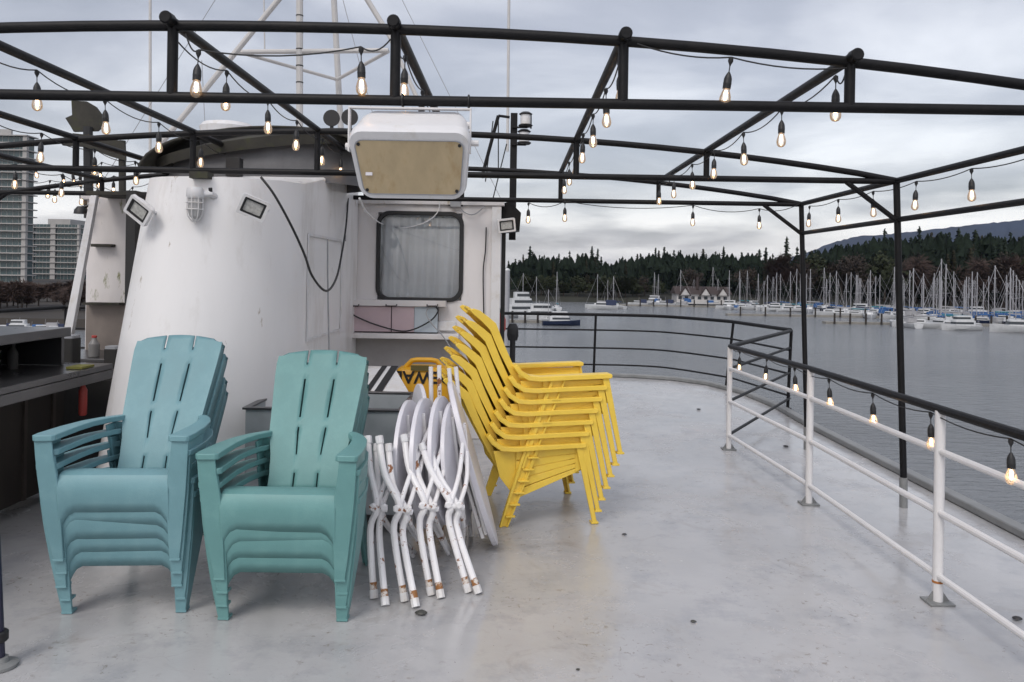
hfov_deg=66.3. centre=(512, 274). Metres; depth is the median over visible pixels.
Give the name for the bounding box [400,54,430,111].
string light
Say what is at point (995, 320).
motor boat
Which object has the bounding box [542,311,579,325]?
yacht
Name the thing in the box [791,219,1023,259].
mountain
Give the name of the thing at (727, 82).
string light
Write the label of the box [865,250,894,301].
shore tree
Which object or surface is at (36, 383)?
bar counter
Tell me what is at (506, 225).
work light
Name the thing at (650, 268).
conifer
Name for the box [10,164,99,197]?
string light
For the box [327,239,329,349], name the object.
conduit
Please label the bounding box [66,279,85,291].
bare tree
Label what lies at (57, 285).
bare tree
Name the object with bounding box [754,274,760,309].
sailboat
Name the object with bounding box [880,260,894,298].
conifer
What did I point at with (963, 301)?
sailboat
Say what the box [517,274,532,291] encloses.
waterside bush
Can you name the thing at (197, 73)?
string light
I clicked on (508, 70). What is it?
whip aerial
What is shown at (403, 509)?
folded table
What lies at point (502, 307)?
pole
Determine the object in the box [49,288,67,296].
bare tree
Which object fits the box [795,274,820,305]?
sailboat
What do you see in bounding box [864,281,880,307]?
sailboat
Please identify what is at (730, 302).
motor boat
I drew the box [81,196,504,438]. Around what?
deckhouse
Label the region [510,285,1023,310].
shore
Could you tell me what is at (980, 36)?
sky
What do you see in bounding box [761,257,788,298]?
shore tree
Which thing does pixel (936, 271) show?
shore tree
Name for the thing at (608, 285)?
waterside bush
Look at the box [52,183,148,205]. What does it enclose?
string light
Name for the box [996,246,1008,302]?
conifer
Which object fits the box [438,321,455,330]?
junction box
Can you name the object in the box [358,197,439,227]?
power cable
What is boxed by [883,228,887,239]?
conifer
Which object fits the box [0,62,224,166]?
string light
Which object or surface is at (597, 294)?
sailboat
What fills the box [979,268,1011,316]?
sailboat
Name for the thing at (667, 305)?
floating dock
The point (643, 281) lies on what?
broadleaf tree
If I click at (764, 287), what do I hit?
conifer
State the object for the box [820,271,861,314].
sailboat
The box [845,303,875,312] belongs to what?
motor boat
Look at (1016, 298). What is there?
sailboat
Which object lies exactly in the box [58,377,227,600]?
deck chair
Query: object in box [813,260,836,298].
shore tree
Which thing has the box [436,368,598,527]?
deck chair
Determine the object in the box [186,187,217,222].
caged lamp
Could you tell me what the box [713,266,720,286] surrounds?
conifer
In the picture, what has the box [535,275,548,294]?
waterside bush
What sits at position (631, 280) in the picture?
waterside bush
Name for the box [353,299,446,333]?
wall cupboard
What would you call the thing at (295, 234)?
power cable
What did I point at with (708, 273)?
conifer
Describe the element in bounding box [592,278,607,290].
waterside bush
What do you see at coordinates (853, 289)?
conifer
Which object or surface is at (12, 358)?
bottle
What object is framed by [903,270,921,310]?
sailboat
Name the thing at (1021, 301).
sailboat
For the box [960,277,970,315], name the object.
sailboat
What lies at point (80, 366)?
cloth
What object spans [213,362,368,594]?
deck chair
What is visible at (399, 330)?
power cable
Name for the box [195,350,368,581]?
deck chair
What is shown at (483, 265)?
power cable
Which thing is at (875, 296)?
sailboat
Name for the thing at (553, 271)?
conifer
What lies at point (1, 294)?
bare tree
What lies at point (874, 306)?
sailboat
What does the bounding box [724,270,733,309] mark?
sailboat
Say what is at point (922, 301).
sailboat
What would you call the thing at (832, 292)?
conifer
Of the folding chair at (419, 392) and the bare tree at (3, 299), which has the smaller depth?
the folding chair at (419, 392)
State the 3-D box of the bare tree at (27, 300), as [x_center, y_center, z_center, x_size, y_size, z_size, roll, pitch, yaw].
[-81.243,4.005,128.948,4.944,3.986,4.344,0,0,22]
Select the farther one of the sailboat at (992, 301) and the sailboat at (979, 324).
the sailboat at (992, 301)
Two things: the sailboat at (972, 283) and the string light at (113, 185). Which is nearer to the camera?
the string light at (113, 185)
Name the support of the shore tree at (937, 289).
on the shore at (581, 297)
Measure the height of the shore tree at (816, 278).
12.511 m
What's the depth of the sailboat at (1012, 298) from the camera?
174.91 m
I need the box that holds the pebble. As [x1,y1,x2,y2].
[415,610,426,614]
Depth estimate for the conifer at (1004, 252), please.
227.50 m
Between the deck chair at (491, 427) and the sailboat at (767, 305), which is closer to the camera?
the deck chair at (491, 427)
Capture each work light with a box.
[123,194,156,226]
[236,193,269,221]
[497,218,515,232]
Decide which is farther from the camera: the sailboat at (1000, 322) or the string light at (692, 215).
the sailboat at (1000, 322)
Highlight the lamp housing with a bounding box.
[501,202,520,233]
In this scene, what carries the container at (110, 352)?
on the galley cabinet at (98, 393)
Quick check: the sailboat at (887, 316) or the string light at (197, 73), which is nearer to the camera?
the string light at (197, 73)
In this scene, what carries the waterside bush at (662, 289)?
on the shore at (581, 297)
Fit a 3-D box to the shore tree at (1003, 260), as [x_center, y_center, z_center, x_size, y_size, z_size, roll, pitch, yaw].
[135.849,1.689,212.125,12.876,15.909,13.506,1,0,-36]
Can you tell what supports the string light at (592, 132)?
hanging from the canopy frame
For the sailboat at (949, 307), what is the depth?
212.26 m
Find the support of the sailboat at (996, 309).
on the water
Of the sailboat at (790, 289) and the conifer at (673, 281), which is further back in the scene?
the conifer at (673, 281)
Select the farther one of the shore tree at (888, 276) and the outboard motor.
the shore tree at (888, 276)
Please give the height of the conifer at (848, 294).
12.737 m
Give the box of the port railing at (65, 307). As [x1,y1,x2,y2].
[0,305,85,348]
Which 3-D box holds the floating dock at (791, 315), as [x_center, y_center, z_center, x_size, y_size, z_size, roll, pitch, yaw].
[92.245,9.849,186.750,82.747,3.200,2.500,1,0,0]
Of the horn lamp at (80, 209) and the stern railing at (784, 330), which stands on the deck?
the stern railing at (784, 330)
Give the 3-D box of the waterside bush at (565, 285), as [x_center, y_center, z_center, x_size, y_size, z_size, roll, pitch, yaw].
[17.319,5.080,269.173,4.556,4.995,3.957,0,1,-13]
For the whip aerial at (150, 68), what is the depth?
8.89 m
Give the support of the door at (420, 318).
in the wall cupboard at (402, 314)
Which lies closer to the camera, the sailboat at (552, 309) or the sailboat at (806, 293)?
the sailboat at (552, 309)
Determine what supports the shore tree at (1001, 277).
on the shore at (581, 297)
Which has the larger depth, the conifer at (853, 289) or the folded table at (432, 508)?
the conifer at (853, 289)
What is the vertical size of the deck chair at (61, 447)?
0.933 m
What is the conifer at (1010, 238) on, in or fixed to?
on the shore at (581, 297)
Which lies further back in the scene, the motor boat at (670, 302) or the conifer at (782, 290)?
the conifer at (782, 290)
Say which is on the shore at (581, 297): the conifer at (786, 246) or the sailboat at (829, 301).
the conifer at (786, 246)
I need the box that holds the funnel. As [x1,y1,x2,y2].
[138,125,361,192]
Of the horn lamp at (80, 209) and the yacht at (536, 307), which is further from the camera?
the yacht at (536, 307)
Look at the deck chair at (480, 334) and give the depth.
4.87 m
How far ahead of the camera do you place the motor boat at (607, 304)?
208.92 m
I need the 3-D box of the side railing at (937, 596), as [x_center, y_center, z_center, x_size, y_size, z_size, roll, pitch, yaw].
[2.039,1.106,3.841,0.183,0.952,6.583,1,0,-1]
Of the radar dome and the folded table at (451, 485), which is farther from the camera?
the radar dome
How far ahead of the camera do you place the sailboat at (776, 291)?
217.66 m
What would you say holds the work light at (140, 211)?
attached to the casing
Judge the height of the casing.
2.481 m
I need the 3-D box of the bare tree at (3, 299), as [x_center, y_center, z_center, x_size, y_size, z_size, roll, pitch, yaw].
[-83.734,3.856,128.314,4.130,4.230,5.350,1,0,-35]
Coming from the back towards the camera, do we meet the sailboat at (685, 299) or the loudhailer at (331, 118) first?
the sailboat at (685, 299)
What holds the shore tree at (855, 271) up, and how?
on the shore at (581, 297)
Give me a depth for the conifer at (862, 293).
252.87 m
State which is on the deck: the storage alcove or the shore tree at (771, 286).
the storage alcove
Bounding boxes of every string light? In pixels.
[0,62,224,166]
[0,125,168,184]
[0,160,139,182]
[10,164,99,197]
[18,172,139,198]
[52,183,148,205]
[179,42,342,169]
[185,34,390,97]
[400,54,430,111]
[526,201,799,228]
[562,62,617,193]
[637,43,846,99]
[657,75,843,204]
[734,350,1023,484]
[806,159,1023,226]
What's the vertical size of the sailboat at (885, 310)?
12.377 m
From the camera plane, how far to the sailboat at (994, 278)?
164.20 m
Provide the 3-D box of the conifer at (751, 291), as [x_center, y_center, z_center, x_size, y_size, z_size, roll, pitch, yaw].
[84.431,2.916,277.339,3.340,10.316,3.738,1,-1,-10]
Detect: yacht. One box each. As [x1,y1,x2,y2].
[509,292,532,316]
[518,300,551,319]
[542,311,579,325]
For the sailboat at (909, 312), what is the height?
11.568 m
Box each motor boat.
[8,319,29,325]
[35,319,58,326]
[587,298,617,309]
[628,299,647,304]
[647,295,660,303]
[654,298,674,304]
[672,301,687,304]
[706,300,718,305]
[716,299,741,309]
[747,300,760,306]
[763,302,779,310]
[776,302,792,311]
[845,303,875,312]
[917,308,929,313]
[942,315,982,330]
[967,305,986,311]
[989,311,1023,332]
[992,317,1003,323]
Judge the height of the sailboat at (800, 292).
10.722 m
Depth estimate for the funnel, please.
5.97 m
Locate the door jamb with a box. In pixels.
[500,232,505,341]
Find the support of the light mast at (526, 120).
attached to the deckhouse
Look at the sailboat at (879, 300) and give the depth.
200.50 m
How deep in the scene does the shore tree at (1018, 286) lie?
207.65 m
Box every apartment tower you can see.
[0,129,38,281]
[32,219,85,278]
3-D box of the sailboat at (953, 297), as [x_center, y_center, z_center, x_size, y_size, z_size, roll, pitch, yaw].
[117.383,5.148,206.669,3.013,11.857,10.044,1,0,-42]
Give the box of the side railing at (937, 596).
[720,344,1023,640]
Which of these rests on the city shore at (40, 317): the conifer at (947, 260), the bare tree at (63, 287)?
the bare tree at (63, 287)
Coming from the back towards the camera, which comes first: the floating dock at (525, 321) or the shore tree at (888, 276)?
the shore tree at (888, 276)
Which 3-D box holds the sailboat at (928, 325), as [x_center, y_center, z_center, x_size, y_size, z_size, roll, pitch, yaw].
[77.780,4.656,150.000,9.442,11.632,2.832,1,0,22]
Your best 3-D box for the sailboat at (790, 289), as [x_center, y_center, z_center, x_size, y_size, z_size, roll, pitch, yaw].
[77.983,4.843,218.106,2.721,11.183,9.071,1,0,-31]
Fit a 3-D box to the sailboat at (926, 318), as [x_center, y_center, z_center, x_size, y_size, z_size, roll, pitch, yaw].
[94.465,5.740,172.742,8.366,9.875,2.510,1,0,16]
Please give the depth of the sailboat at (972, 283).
159.01 m
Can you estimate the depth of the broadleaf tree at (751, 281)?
268.13 m
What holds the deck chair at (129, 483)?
on the deck chair at (61, 447)
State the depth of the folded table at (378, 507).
3.87 m
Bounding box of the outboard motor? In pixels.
[507,323,518,362]
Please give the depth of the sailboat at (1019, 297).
192.59 m
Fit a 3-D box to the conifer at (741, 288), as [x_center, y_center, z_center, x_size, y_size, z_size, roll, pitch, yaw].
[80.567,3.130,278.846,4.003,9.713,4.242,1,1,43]
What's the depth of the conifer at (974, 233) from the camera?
282.41 m
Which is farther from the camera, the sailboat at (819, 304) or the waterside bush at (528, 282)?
the waterside bush at (528, 282)
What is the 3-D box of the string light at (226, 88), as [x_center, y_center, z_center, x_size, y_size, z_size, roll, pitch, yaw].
[-1.337,-0.858,4.610,0.054,0.192,3.020,1,0,0]
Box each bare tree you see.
[0,278,40,307]
[0,287,11,300]
[0,287,11,308]
[12,295,31,307]
[19,295,37,307]
[32,282,53,305]
[39,285,58,301]
[44,281,66,290]
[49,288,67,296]
[50,286,69,304]
[51,292,70,309]
[64,284,85,310]
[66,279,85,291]
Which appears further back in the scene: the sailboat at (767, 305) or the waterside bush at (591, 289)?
the waterside bush at (591, 289)
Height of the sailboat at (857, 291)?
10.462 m
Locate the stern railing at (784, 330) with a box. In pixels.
[505,312,792,434]
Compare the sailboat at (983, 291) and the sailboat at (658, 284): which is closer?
the sailboat at (983, 291)
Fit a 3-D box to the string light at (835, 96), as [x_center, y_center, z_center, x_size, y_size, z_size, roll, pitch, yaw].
[1.312,-0.716,5.077,0.058,0.192,3.960,1,0,0]
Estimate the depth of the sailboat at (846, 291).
206.02 m
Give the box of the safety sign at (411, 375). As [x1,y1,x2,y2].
[397,357,449,401]
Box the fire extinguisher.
[78,385,87,415]
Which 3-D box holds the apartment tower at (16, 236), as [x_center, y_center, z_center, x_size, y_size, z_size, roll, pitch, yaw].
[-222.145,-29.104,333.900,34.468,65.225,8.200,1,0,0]
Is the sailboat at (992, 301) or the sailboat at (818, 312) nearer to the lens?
the sailboat at (992, 301)
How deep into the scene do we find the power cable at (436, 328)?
7.09 m
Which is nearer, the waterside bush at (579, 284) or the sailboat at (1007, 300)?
the sailboat at (1007, 300)
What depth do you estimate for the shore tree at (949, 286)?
226.78 m
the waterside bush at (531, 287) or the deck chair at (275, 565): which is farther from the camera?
the waterside bush at (531, 287)
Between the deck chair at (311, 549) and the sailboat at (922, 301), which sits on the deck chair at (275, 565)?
the deck chair at (311, 549)
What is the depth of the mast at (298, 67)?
8.58 m
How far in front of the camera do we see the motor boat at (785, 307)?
212.35 m
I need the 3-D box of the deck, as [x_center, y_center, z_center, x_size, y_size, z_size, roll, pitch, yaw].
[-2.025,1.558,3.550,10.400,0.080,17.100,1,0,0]
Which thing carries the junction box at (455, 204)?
attached to the deckhouse
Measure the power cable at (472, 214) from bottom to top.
0.100 m
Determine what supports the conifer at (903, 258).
on the shore at (581, 297)
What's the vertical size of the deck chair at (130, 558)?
0.933 m
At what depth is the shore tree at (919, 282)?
233.98 m
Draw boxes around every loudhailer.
[323,110,339,127]
[341,109,357,127]
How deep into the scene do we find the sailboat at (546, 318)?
150.00 m
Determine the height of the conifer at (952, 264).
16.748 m
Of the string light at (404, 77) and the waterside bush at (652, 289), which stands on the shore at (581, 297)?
the waterside bush at (652, 289)
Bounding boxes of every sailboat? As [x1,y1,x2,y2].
[530,276,553,310]
[539,289,557,319]
[552,278,561,310]
[585,274,612,307]
[608,276,626,308]
[652,272,658,302]
[655,274,660,302]
[673,270,695,304]
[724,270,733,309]
[732,279,754,309]
[735,271,744,304]
[744,271,750,305]
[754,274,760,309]
[756,275,779,309]
[764,273,791,307]
[774,274,790,305]
[781,272,799,304]
[785,273,819,311]
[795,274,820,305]
[797,278,800,303]
[806,269,814,312]
[813,268,830,308]
[813,279,846,314]
[819,281,845,310]
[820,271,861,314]
[838,272,872,312]
[842,273,849,309]
[845,275,876,315]
[854,279,859,302]
[855,278,863,303]
[859,270,889,310]
[863,271,875,318]
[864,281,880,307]
[865,276,890,308]
[868,277,890,311]
[875,267,903,315]
[880,279,910,318]
[890,284,923,328]
[891,277,918,318]
[892,268,944,327]
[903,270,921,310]
[910,273,942,309]
[915,280,931,314]
[918,259,981,325]
[918,271,967,318]
[921,278,958,320]
[926,264,959,323]
[926,273,936,314]
[927,279,942,313]
[931,277,958,311]
[942,271,963,312]
[946,278,968,310]
[955,282,978,315]
[957,279,985,309]
[959,284,965,314]
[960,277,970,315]
[961,291,991,316]
[962,272,1003,323]
[966,272,978,322]
[974,276,1008,316]
[974,282,997,317]
[978,265,1019,320]
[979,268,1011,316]
[989,268,1023,323]
[991,275,1013,313]
[997,283,1021,314]
[999,270,1021,317]
[1002,275,1023,323]
[1011,280,1021,311]
[1011,285,1023,314]
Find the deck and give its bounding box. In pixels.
[0,377,1023,681]
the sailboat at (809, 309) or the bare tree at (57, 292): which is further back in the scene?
the sailboat at (809, 309)
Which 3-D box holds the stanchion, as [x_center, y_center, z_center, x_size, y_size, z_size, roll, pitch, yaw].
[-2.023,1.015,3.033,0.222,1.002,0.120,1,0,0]
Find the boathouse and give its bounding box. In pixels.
[670,277,743,304]
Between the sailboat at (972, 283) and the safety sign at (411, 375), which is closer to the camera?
the safety sign at (411, 375)
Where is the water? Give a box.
[74,301,1023,524]
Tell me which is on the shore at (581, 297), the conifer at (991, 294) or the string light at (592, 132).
the conifer at (991, 294)
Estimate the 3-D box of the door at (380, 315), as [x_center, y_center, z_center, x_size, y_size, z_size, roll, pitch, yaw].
[-1.319,0.412,7.252,0.382,0.233,0.013,1,0,0]
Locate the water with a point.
(979, 373)
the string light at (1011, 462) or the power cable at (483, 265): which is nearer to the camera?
the string light at (1011, 462)
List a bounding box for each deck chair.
[32,335,224,561]
[39,380,222,587]
[53,347,227,573]
[56,391,227,613]
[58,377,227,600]
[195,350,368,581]
[198,385,368,608]
[200,396,369,621]
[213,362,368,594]
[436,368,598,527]
[439,357,601,514]
[444,346,605,502]
[448,336,610,491]
[452,325,614,478]
[455,315,619,467]
[460,305,623,456]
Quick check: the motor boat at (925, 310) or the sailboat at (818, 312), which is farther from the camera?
the sailboat at (818, 312)
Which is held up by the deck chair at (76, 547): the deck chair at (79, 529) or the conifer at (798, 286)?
the deck chair at (79, 529)
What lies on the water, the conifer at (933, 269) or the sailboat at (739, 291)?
the sailboat at (739, 291)
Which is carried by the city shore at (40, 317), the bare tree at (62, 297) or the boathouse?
the bare tree at (62, 297)
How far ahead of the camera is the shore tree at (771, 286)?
269.22 m
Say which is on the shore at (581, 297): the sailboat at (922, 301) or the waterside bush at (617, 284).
the waterside bush at (617, 284)
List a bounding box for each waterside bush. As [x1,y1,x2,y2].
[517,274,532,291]
[518,275,534,291]
[523,278,538,295]
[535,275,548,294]
[539,278,555,290]
[546,276,558,293]
[557,282,569,295]
[569,276,585,296]
[588,284,598,292]
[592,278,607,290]
[598,280,611,291]
[599,275,617,295]
[612,277,630,296]
[620,276,636,296]
[627,278,638,295]
[649,284,658,295]
[652,281,665,293]
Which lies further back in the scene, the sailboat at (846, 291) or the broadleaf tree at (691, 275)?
the broadleaf tree at (691, 275)
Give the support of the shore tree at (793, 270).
on the shore at (581, 297)
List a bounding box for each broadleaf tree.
[636,275,649,295]
[681,267,703,285]
[730,266,762,297]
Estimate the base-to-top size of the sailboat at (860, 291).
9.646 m
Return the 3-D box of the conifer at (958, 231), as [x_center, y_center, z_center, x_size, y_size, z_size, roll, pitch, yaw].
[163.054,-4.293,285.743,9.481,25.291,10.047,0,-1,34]
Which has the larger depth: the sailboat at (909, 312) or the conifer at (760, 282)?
the conifer at (760, 282)
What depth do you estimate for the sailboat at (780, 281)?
237.12 m
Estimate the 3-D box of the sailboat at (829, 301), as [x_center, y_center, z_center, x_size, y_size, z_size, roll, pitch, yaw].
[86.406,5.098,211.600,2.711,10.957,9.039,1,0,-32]
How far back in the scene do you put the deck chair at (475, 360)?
4.87 m
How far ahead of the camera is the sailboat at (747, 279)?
243.51 m
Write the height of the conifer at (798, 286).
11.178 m
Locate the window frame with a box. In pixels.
[375,211,463,301]
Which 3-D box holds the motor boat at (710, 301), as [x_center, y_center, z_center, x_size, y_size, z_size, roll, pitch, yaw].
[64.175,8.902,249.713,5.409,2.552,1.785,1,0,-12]
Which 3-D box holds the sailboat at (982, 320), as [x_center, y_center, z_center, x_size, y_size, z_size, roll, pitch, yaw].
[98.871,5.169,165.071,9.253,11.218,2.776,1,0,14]
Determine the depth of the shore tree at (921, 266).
231.77 m
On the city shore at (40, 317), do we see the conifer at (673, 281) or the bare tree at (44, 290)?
the bare tree at (44, 290)
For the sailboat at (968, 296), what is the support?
on the water
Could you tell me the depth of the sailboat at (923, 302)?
178.71 m
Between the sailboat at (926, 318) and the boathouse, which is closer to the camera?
the sailboat at (926, 318)
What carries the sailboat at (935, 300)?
on the water
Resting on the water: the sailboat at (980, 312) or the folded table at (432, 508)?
the sailboat at (980, 312)
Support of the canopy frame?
on the deck
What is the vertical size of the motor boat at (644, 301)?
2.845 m
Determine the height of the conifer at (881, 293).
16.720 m
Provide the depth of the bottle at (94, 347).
6.32 m
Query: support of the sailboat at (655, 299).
on the water
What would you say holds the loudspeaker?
hanging from the canopy frame
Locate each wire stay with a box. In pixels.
[105,0,214,176]
[343,1,372,111]
[402,0,499,196]
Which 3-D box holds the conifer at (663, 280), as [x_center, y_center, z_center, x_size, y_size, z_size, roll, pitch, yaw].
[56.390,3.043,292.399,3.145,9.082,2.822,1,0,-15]
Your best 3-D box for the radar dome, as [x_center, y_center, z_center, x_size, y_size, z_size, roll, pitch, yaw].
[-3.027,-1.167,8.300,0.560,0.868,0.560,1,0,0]
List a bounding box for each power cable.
[260,176,348,291]
[353,307,438,331]
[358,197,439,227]
[426,307,449,346]
[460,206,485,214]
[482,227,486,312]
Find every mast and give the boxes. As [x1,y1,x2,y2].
[159,0,418,143]
[483,111,532,239]
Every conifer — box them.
[550,262,555,292]
[582,260,589,292]
[647,257,653,282]
[651,270,657,292]
[662,272,667,292]
[669,270,676,292]
[702,271,713,286]
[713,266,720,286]
[725,266,736,294]
[735,270,743,293]
[748,268,755,294]
[755,268,763,295]
[760,272,768,295]
[763,247,767,261]
[781,284,788,295]
[783,237,792,259]
[793,247,798,258]
[793,282,799,294]
[816,288,831,297]
[827,276,838,297]
[843,264,852,297]
[849,276,855,295]
[861,259,873,300]
[873,250,889,300]
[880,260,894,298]
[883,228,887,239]
[892,247,914,299]
[910,253,920,300]
[914,226,921,246]
[928,251,938,300]
[942,254,956,302]
[946,250,961,300]
[954,228,960,242]
[956,248,981,303]
[971,229,977,243]
[978,254,987,301]
[981,246,1001,303]
[989,246,1008,301]
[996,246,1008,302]
[1007,232,1011,251]
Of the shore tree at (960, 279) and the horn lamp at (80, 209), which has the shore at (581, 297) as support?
the shore tree at (960, 279)
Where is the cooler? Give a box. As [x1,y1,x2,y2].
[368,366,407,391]
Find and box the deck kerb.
[582,372,1023,538]
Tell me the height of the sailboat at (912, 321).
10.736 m
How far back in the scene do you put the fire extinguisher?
5.18 m
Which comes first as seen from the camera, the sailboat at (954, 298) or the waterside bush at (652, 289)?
the sailboat at (954, 298)
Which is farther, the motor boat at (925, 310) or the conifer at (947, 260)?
the conifer at (947, 260)
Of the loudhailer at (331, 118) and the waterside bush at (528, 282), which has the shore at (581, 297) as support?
the waterside bush at (528, 282)
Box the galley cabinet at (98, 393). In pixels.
[64,368,113,467]
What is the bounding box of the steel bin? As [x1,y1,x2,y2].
[242,391,412,532]
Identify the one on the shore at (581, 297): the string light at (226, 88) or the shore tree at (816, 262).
the shore tree at (816, 262)
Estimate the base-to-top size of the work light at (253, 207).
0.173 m
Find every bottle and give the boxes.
[7,344,17,369]
[88,335,99,356]
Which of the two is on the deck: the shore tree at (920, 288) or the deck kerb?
the deck kerb
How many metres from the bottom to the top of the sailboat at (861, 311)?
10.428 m
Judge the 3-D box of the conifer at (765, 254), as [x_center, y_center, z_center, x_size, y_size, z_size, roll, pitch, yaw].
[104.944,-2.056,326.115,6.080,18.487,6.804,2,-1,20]
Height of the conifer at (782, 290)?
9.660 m
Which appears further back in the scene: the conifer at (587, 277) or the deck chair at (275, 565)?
the conifer at (587, 277)
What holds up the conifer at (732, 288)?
on the shore at (581, 297)
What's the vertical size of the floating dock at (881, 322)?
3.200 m
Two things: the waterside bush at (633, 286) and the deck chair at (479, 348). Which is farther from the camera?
the waterside bush at (633, 286)
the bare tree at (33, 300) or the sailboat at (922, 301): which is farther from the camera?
the sailboat at (922, 301)
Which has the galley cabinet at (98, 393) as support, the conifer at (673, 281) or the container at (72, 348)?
the container at (72, 348)
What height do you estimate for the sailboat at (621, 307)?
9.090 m
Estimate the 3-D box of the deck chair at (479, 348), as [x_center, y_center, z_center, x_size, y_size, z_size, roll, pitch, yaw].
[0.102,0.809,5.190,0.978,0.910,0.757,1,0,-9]
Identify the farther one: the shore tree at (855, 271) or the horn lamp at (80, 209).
the shore tree at (855, 271)
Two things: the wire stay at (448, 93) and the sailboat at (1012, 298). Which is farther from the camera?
the sailboat at (1012, 298)
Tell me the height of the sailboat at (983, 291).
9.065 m
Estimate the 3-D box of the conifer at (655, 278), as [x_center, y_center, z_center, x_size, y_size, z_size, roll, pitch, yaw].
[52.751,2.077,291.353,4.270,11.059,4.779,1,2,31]
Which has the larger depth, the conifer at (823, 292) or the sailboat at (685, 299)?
the conifer at (823, 292)
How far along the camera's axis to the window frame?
7.42 m
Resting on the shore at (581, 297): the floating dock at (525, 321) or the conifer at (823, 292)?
the conifer at (823, 292)
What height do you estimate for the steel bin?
0.744 m
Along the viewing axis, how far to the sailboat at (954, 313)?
173.31 m
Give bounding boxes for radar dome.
[199,120,251,129]
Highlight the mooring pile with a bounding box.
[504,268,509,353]
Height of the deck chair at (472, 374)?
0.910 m
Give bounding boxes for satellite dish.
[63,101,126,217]
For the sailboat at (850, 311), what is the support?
on the water
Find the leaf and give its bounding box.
[1012,616,1022,619]
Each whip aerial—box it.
[149,0,151,150]
[506,0,509,151]
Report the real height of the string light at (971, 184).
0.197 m
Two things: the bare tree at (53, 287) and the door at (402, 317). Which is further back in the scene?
the bare tree at (53, 287)
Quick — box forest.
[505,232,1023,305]
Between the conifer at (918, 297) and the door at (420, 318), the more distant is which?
the conifer at (918, 297)
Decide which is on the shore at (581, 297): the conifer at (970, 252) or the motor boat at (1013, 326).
the conifer at (970, 252)
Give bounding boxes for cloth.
[66,364,93,368]
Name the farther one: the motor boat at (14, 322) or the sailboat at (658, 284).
the sailboat at (658, 284)
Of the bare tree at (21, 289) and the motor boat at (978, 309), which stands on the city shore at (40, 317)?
the bare tree at (21, 289)
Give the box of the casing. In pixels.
[96,171,357,533]
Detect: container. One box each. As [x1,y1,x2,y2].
[64,335,80,362]
[104,345,117,367]
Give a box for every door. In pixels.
[354,306,390,331]
[392,307,413,331]
[414,307,437,332]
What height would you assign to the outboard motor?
0.670 m
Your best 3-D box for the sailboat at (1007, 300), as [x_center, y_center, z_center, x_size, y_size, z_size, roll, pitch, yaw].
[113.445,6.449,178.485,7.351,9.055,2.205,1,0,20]
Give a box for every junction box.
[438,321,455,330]
[448,201,462,207]
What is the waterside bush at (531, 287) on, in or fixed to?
on the shore at (581, 297)
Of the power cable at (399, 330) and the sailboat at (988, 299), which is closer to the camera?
the power cable at (399, 330)
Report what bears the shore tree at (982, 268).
on the shore at (581, 297)
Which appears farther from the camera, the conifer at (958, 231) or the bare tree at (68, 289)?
the conifer at (958, 231)
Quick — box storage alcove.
[65,190,146,362]
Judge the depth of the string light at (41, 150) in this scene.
5.22 m
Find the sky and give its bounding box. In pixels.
[0,0,1023,267]
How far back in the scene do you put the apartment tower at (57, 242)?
421.20 m
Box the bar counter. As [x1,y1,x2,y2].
[0,326,112,510]
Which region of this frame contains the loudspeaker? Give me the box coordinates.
[345,93,478,198]
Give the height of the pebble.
0.018 m
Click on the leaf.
(1016, 617)
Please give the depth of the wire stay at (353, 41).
8.80 m
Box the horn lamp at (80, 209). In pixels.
[73,204,88,213]
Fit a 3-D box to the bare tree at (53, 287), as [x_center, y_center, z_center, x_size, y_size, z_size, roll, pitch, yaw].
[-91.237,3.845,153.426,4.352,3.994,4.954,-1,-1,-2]
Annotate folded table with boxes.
[364,400,416,606]
[375,398,432,607]
[400,396,450,598]
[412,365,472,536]
[418,402,481,594]
[447,381,497,545]
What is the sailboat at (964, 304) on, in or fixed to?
on the water
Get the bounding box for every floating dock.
[509,311,551,322]
[619,299,721,306]
[725,307,990,317]
[822,313,1023,325]
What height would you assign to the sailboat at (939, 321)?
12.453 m
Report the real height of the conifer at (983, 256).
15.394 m
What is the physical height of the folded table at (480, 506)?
0.927 m
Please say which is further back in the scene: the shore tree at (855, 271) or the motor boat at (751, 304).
the shore tree at (855, 271)
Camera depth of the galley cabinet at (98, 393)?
5.53 m
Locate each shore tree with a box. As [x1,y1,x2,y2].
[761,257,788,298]
[765,272,787,290]
[770,251,812,299]
[790,261,816,289]
[798,264,827,299]
[805,253,831,298]
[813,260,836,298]
[825,254,859,300]
[836,252,874,302]
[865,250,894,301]
[878,263,912,291]
[892,253,935,300]
[902,261,935,302]
[908,264,944,303]
[916,272,938,303]
[924,276,949,304]
[942,268,970,304]
[949,265,969,304]
[955,255,1003,307]
[960,269,989,306]
[987,253,1023,308]
[988,251,1021,307]
[1005,254,1023,295]
[1009,273,1023,298]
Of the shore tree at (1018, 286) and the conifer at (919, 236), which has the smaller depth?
the shore tree at (1018, 286)
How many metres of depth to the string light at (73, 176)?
8.30 m
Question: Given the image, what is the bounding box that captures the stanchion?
[0,535,18,672]
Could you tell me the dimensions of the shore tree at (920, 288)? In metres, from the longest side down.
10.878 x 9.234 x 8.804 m
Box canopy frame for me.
[0,10,1023,507]
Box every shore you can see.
[0,279,85,329]
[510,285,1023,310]
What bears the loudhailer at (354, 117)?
on the deckhouse
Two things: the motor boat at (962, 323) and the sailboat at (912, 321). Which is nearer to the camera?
the motor boat at (962, 323)

